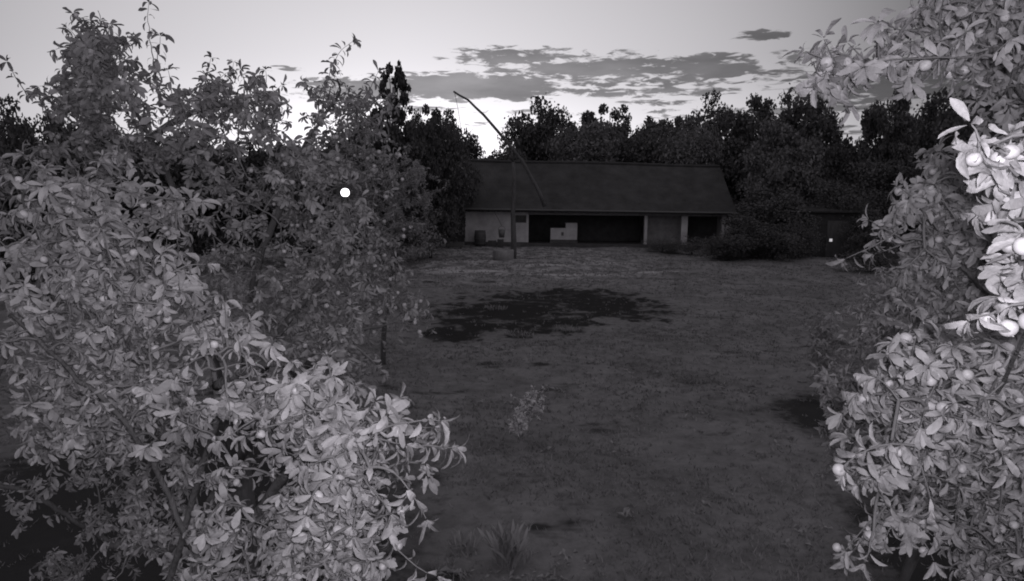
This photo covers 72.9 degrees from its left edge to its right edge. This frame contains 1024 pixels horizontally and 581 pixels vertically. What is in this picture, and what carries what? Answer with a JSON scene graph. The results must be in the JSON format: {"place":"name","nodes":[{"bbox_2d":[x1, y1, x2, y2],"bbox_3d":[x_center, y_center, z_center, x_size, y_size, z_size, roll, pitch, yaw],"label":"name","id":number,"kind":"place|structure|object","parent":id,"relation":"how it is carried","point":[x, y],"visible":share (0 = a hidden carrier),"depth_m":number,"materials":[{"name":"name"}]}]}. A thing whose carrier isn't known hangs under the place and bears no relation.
{"place":"outdoors","nodes":[
{"label":"outdoors","id":0,"kind":"place"},
{"bbox_2d":[0,219,1023,580],"bbox_3d":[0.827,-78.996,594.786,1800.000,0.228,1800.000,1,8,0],"label":"ground","id":1,"kind":"structure","parent":0,"point":[554,523],"depth_m":10.36,"materials":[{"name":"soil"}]},
{"bbox_2d":[0,94,37,287],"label":"tree","id":2,"kind":"object","parent":1,"relation":"on","point":[7,111],"visible":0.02,"depth_m":23.43,"materials":[{"name":"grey plant"}]},
{"bbox_2d":[0,111,95,298],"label":"tree","id":3,"kind":"object","parent":1,"relation":"on","point":[26,132],"visible":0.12,"depth_m":20.28,"materials":[{"name":"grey plant"}]},
{"bbox_2d":[41,116,165,273],"bbox_3d":[-16.377,-3.613,26.900,5.340,6.664,4.594,-3,9,-26],"label":"tree","id":4,"kind":"object","parent":1,"relation":"on","point":[136,174],"visible":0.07,"depth_m":26.95,"materials":[{"name":"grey plant"}]},
{"bbox_2d":[122,131,254,269],"bbox_3d":[-14.527,-3.822,30.132,6.069,6.223,5.711,1,8,0],"label":"tree","id":5,"kind":"object","parent":1,"relation":"on","point":[200,244],"visible":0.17,"depth_m":29.23,"materials":[{"name":"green plant"}]},
{"bbox_2d":[0,0,446,580],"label":"fruit tree","id":6,"kind":"object","parent":1,"relation":"on","point":[90,56],"visible":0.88,"depth_m":4.18,"materials":[{"name":"green plant"}]},
{"bbox_2d":[0,139,469,580],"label":"fruit tree","id":7,"kind":"object","parent":1,"relation":"on","point":[335,481],"visible":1,"depth_m":2.48,"materials":[{"name":"green plant"}]},
{"bbox_2d":[199,138,319,253],"bbox_3d":[-12.253,-4.146,32.933,6.519,6.142,5.776,1,8,0],"label":"tree","id":8,"kind":"object","parent":1,"relation":"on","point":[259,157],"visible":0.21,"depth_m":31.92,"materials":[{"name":"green plant"}]},
{"bbox_2d":[282,148,375,258],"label":"tree","id":9,"kind":"object","parent":1,"relation":"on","point":[330,224],"visible":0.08,"depth_m":34.39,"materials":[{"name":"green plant"}]},
{"bbox_2d":[324,144,347,282],"bbox_3d":[-6.581,-2.860,26.329,1.000,5.294,0.234,1,8,0],"label":"utility pole","id":10,"kind":"object","parent":1,"relation":"on","point":[338,191],"visible":0.14,"depth_m":26.11,"materials":[{"name":"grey wood"}]},
{"bbox_2d":[341,188,351,387],"bbox_3d":[-2.908,0.001,12.235,0.149,3.575,0.149,1,8,0],"label":"garden lamp","id":11,"kind":"object","parent":1,"relation":"on","point":[345,192],"visible":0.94,"depth_m":12.00,"materials":[{"name":"metal"}]},
{"bbox_2d":[331,115,418,242],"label":"tree","id":12,"kind":"object","parent":1,"relation":"on","point":[408,212],"visible":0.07,"depth_m":34.45,"materials":[{"name":"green plant"}]},
{"bbox_2d":[330,139,449,364],"bbox_3d":[-2.513,-0.722,13.772,2.677,4.638,2.685,1,8,0],"label":"young fruit tree","id":13,"kind":"object","parent":1,"relation":"on","point":[400,193],"visible":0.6,"depth_m":13.49,"materials":[{"name":"green plant"}]},
{"bbox_2d":[359,60,437,266],"bbox_3d":[-5.816,-6.068,33.727,3.376,9.937,4.411,8,11,44],"label":"tree","id":14,"kind":"object","parent":1,"relation":"on","point":[409,134],"visible":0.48,"depth_m":33.06,"materials":[{"name":"green plant"}]},
{"bbox_2d":[391,224,447,260],"bbox_3d":[-4.969,-2.515,35.944,3.210,2.141,3.649,1,8,0],"label":"shrub","id":15,"kind":"object","parent":1,"relation":"on","point":[427,249],"visible":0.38,"depth_m":35.55,"materials":[{"name":"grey plant"}]},
{"bbox_2d":[405,103,445,143],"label":"tree","id":16,"kind":"object","parent":1,"relation":"on","point":[436,112],"visible":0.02,"depth_m":50.88,"materials":[{"name":"black plant"}]},
{"bbox_2d":[398,196,462,239],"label":"tree","id":17,"kind":"object","parent":1,"relation":"on","point":[446,216],"depth_m":43.71,"materials":[{"name":"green plant"}]},
{"bbox_2d":[401,115,475,257],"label":"tree","id":18,"kind":"object","parent":1,"relation":"on","point":[435,160],"visible":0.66,"depth_m":36.86,"materials":[{"name":"green plant"}]},
{"bbox_2d":[436,200,463,241],"bbox_3d":[-4.634,-5.381,49.317,2.265,4.006,3.300,1,8,0],"label":"lean to shed","id":19,"kind":"object","parent":1,"relation":"on","point":[460,238],"visible":0.03,"depth_m":50.98,"materials":[{"name":"wood"}]},
{"bbox_2d":[420,108,483,240],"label":"tree","id":20,"kind":"object","parent":1,"relation":"on","point":[460,145],"visible":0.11,"depth_m":44.98,"materials":[{"name":"black plant"}]},
{"bbox_2d":[446,242,463,248],"bbox_3d":[-3.684,-2.905,44.589,1.100,0.420,0.500,1,8,0],"label":"water trough","id":21,"kind":"object","parent":1,"relation":"on","point":[458,244],"visible":0.85,"depth_m":44.34,"materials":[{"name":"metal"}]},
{"bbox_2d":[439,118,481,214],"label":"tree","id":22,"kind":"object","parent":1,"relation":"on","point":[470,144],"visible":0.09,"depth_m":58.47,"materials":[{"name":"green plant"}]},
{"bbox_2d":[450,527,483,551],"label":"weed clump","id":23,"kind":"object","parent":1,"relation":"on","point":[460,538],"visible":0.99,"depth_m":6.91,"materials":[{"name":"plant"}]},
{"bbox_2d":[72,258,875,579],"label":"ground weeds","id":24,"kind":"object","parent":1,"relation":"on","point":[626,512],"visible":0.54,"depth_m":9.70,"materials":[{"name":"green plant"}]},
{"bbox_2d":[474,230,485,245],"bbox_3d":[-2.139,-3.504,46.444,0.828,1.050,0.828,1,8,0],"label":"barrel","id":25,"kind":"object","parent":1,"relation":"on","point":[479,237],"visible":1,"depth_m":46.14,"materials":[{"name":"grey wood"}]},
{"bbox_2d":[464,144,504,219],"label":"tree","id":26,"kind":"object","parent":1,"relation":"on","point":[477,155],"visible":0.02,"depth_m":60.07,"materials":[{"name":"green plant"}]},
{"bbox_2d":[488,240,495,246],"bbox_3d":[-1.334,-3.154,46.491,0.550,0.420,0.400,1,8,0],"label":"wooden crate","id":27,"kind":"object","parent":1,"relation":"on","point":[491,243],"visible":1,"depth_m":46.30,"materials":[{"name":"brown wood"}]},
{"bbox_2d":[483,304,507,309],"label":"grass tuft","id":28,"kind":"object","parent":1,"relation":"on","point":[488,308],"visible":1,"depth_m":21.27,"materials":[{"name":"green plant"}]},
{"bbox_2d":[464,148,526,237],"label":"tree","id":29,"kind":"object","parent":1,"relation":"on","point":[496,154],"visible":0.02,"depth_m":53.76,"materials":[{"name":"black plant"}]},
{"bbox_2d":[453,91,546,258],"bbox_3d":[-0.612,-5.955,36.627,5.002,8.918,0.550,1,8,0],"label":"well sweep","id":30,"kind":"object","parent":1,"relation":"on","point":[513,219],"visible":0.97,"depth_m":36.59,"materials":[{"name":"grey wood"}]},
{"bbox_2d":[498,226,504,237],"bbox_3d":[-0.546,-3.120,36.753,0.391,0.610,0.374,1,8,0],"label":"well bucket","id":31,"kind":"object","parent":30,"relation":"hanging from","point":[501,232],"visible":1,"depth_m":36.65,"materials":[{"name":"metal"}]},
{"bbox_2d":[497,239,503,246],"bbox_3d":[-0.766,-3.181,46.436,0.420,0.500,0.400,1,8,0],"label":"wooden crate","id":32,"kind":"object","parent":1,"relation":"on","point":[500,242],"visible":1,"depth_m":46.25,"materials":[{"name":"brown wood"}]},
{"bbox_2d":[493,249,513,260],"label":"well curb","id":33,"kind":"structure","parent":1,"relation":"on","point":[503,254],"depth_m":36.26,"materials":[{"name":"stone"}]},
{"bbox_2d":[477,519,532,569],"bbox_3d":[-0.074,2.421,6.614,0.538,0.407,0.566,1,8,0],"label":"weed clump","id":34,"kind":"object","parent":1,"relation":"on","point":[503,544],"visible":1,"depth_m":6.57,"materials":[{"name":"plant"}]},
{"bbox_2d":[13,136,1023,227],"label":"woods","id":35,"kind":"object","parent":1,"relation":"on","point":[330,146],"depth_m":84.14,"materials":[{"name":"black plant"}]},
{"bbox_2d":[504,329,533,336],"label":"grass tuft","id":36,"kind":"object","parent":1,"relation":"on","point":[519,332],"visible":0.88,"depth_m":17.31,"materials":[{"name":"green plant"}]},
{"bbox_2d":[508,385,545,435],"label":"sapling","id":37,"kind":"object","parent":1,"relation":"on","point":[525,404],"visible":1,"depth_m":9.73,"materials":[{"name":"grey plant"}]},
{"bbox_2d":[519,546,534,564],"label":"weed clump","id":38,"kind":"object","parent":1,"relation":"on","point":[529,555],"visible":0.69,"depth_m":6.64,"materials":[{"name":"plant"}]},
{"bbox_2d":[497,95,576,160],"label":"tree","id":39,"kind":"object","parent":1,"relation":"on","point":[529,138],"visible":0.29,"depth_m":61.29,"materials":[{"name":"plant"}]},
{"bbox_2d":[553,324,580,331],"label":"grass tuft","id":40,"kind":"object","parent":1,"relation":"on","point":[567,328],"visible":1,"depth_m":18.06,"materials":[{"name":"green plant"}]},
{"bbox_2d":[545,116,624,161],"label":"tree","id":41,"kind":"object","parent":1,"relation":"on","point":[590,139],"visible":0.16,"depth_m":53.72,"materials":[{"name":"grey plant"}]},
{"bbox_2d":[570,103,648,161],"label":"tree","id":42,"kind":"object","parent":1,"relation":"on","point":[615,114],"visible":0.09,"depth_m":63.32,"materials":[{"name":"plant"}]},
{"bbox_2d":[573,122,690,163],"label":"tree","id":43,"kind":"object","parent":1,"relation":"on","point":[640,151],"visible":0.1,"depth_m":57.03,"materials":[{"name":"plant"}]},
{"bbox_2d":[633,115,681,142],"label":"tree","id":44,"kind":"object","parent":1,"relation":"on","point":[652,124],"visible":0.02,"depth_m":62.75,"materials":[{"name":"plant"}]},
{"bbox_2d":[640,237,681,253],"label":"shrub","id":45,"kind":"object","parent":1,"relation":"on","point":[657,246],"visible":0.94,"depth_m":42.85,"materials":[{"name":"green plant"}]},
{"bbox_2d":[660,235,711,254],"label":"shrub","id":46,"kind":"object","parent":1,"relation":"on","point":[693,246],"visible":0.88,"depth_m":41.91,"materials":[{"name":"green plant"}]},
{"bbox_2d":[649,121,729,175],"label":"tree","id":47,"kind":"object","parent":1,"relation":"on","point":[679,152],"visible":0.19,"depth_m":55.31,"materials":[{"name":"grey plant"}]},
{"bbox_2d":[659,89,756,220],"bbox_3d":[17.009,-11.165,61.337,9.451,12.982,9.182,1,8,0],"label":"tree","id":48,"kind":"object","parent":1,"relation":"on","point":[692,119],"visible":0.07,"depth_m":60.25,"materials":[{"name":"plant"}]},
{"bbox_2d":[694,230,753,260],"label":"shrub","id":49,"kind":"object","parent":1,"relation":"on","point":[718,253],"visible":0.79,"depth_m":37.75,"materials":[{"name":"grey plant"}]},
{"bbox_2d":[702,106,768,216],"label":"tree","id":50,"kind":"object","parent":1,"relation":"on","point":[743,124],"visible":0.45,"depth_m":57.45,"materials":[{"name":"plant"}]},
{"bbox_2d":[702,213,809,259],"bbox_3d":[13.302,-2.989,38.785,5.777,2.696,5.456,1,8,0],"label":"shrub","id":51,"kind":"object","parent":1,"relation":"on","point":[744,228],"visible":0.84,"depth_m":37.79,"materials":[{"name":"green plant"}]},
{"bbox_2d":[746,92,794,138],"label":"tree","id":52,"kind":"object","parent":1,"relation":"on","point":[757,105],"visible":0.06,"depth_m":65.17,"materials":[{"name":"plant"}]},
{"bbox_2d":[747,229,805,261],"bbox_3d":[14.363,-2.534,38.552,3.332,1.860,3.343,1,8,0],"label":"shrub","id":53,"kind":"object","parent":1,"relation":"on","point":[761,252],"visible":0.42,"depth_m":38.16,"materials":[{"name":"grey plant"}]},
{"bbox_2d":[731,185,825,246],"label":"tree","id":54,"kind":"object","parent":1,"relation":"on","point":[770,215],"visible":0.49,"depth_m":42.69,"materials":[{"name":"green plant"}]},
{"bbox_2d":[735,117,829,210],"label":"tree","id":55,"kind":"object","parent":1,"relation":"on","point":[769,169],"visible":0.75,"depth_m":45.52,"materials":[{"name":"green plant"}]},
{"bbox_2d":[747,82,854,196],"bbox_3d":[23.124,-10.053,55.169,8.439,12.594,7.259,4,9,23],"label":"tree","id":56,"kind":"object","parent":1,"relation":"on","point":[812,121],"visible":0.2,"depth_m":52.94,"materials":[{"name":"plant"}]},
{"bbox_2d":[786,213,825,258],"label":"shrub","id":57,"kind":"object","parent":1,"relation":"on","point":[796,223],"visible":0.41,"depth_m":39.42,"materials":[{"name":"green plant"}]},
{"bbox_2d":[789,222,822,257],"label":"shrub","id":58,"kind":"object","parent":1,"relation":"on","point":[809,238],"visible":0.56,"depth_m":39.01,"materials":[{"name":"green plant"}]},
{"bbox_2d":[803,314,844,395],"bbox_3d":[5.420,1.162,12.047,0.701,1.516,1.055,3,8,20],"label":"bush","id":59,"kind":"object","parent":1,"relation":"on","point":[823,338],"visible":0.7,"depth_m":11.93,"materials":[{"name":"green plant"}]},
{"bbox_2d":[777,204,874,256],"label":"dark shed","id":60,"kind":"structure","parent":1,"relation":"on","point":[831,224],"depth_m":40.86,"materials":[{"name":"brown wood"}]},
{"bbox_2d":[825,221,849,256],"bbox_3d":[19.240,-3.061,40.923,1.319,2.114,0.027,1,8,0],"label":"door","id":61,"kind":"structure","parent":60,"relation":"in","point":[832,248],"depth_m":40.90,"materials":[{"name":"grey wood"}]},
{"bbox_2d":[803,141,858,185],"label":"tree","id":62,"kind":"object","parent":1,"relation":"on","point":[829,168],"visible":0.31,"depth_m":50.37,"materials":[{"name":"black plant"}]},
{"bbox_2d":[806,175,901,238],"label":"tree","id":63,"kind":"object","parent":1,"relation":"on","point":[832,195],"visible":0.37,"depth_m":42.14,"materials":[{"name":"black plant"}]},
{"bbox_2d":[824,248,903,273],"bbox_3d":[17.349,-1.444,32.980,4.309,1.282,4.343,1,8,0],"label":"shrub","id":64,"kind":"object","parent":1,"relation":"on","point":[879,262],"visible":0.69,"depth_m":32.92,"materials":[{"name":"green plant"}]},
{"bbox_2d":[837,209,899,258],"bbox_3d":[20.560,-3.255,39.879,3.363,3.074,3.015,4,9,24],"label":"shrub","id":65,"kind":"object","parent":1,"relation":"on","point":[850,229],"visible":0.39,"depth_m":40.12,"materials":[{"name":"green plant"}]},
{"bbox_2d":[839,230,903,262],"bbox_3d":[20.403,-2.536,38.857,3.278,1.909,3.516,-6,10,-38],"label":"shrub","id":66,"kind":"object","parent":1,"relation":"on","point":[863,241],"visible":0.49,"depth_m":38.41,"materials":[{"name":"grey plant"}]},
{"bbox_2d":[822,157,925,238],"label":"tree","id":67,"kind":"object","parent":1,"relation":"on","point":[880,175],"visible":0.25,"depth_m":44.35,"materials":[{"name":"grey plant"}]},
{"bbox_2d":[836,85,922,184],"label":"tree","id":68,"kind":"object","parent":1,"relation":"on","point":[896,143],"visible":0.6,"depth_m":47.96,"materials":[{"name":"plant"}]},
{"bbox_2d":[809,267,987,580],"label":"fruit tree","id":69,"kind":"object","parent":1,"relation":"on","point":[881,314],"visible":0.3,"depth_m":5.21,"materials":[{"name":"green plant"}]},
{"bbox_2d":[783,0,1023,580],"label":"fruit tree","id":70,"kind":"object","parent":1,"relation":"on","point":[970,222],"visible":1,"depth_m":2.03,"materials":[{"name":"green plant"}]},
{"bbox_2d":[904,108,948,231],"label":"tree","id":71,"kind":"object","parent":1,"relation":"on","point":[932,115],"visible":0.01,"depth_m":57.72,"materials":[{"name":"green plant"}]},
{"bbox_2d":[898,149,1000,223],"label":"tree","id":72,"kind":"object","parent":1,"relation":"on","point":[919,172],"visible":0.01,"depth_m":44.43,"materials":[{"name":"grey plant"}]},
{"bbox_2d":[904,86,1000,228],"bbox_3d":[32.328,-9.064,51.318,7.006,11.881,8.274,1,8,0],"label":"tree","id":73,"kind":"object","parent":1,"relation":"on","point":[930,129],"visible":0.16,"depth_m":50.25,"materials":[{"name":"plant"}]},
{"bbox_2d":[971,84,1023,147],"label":"tree","id":74,"kind":"object","parent":1,"relation":"on","point":[987,107],"visible":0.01,"depth_m":52.41,"materials":[{"name":"plant"}]},
{"bbox_2d":[0,0,1023,159],"label":"sky","id":75,"kind":"structure","parent":0,"point":[657,59],"materials":[{"name":"grey"}]},
{"bbox_2d":[463,159,736,247],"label":"farm building","id":76,"kind":"structure","parent":0,"point":[614,204],"depth_m":48.05,"materials":[{"name":"paint"}]},
{"bbox_2d":[515,215,525,222],"bbox_3d":[0.478,-4.868,47.117,1.024,0.509,0.105,1,8,0],"label":"window","id":77,"kind":"structure","parent":76,"relation":"in","point":[519,218],"depth_m":47.13,"materials":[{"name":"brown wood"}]},
{"bbox_2d":[549,222,577,242],"bbox_3d":[3.566,-4.023,48.130,1.903,1.371,1.100,1,8,0],"label":"masonry oven","id":78,"kind":"object","parent":76,"relation":"on","point":[567,233],"visible":1,"depth_m":47.66,"materials":[{"name":"white paint"}]}
]}

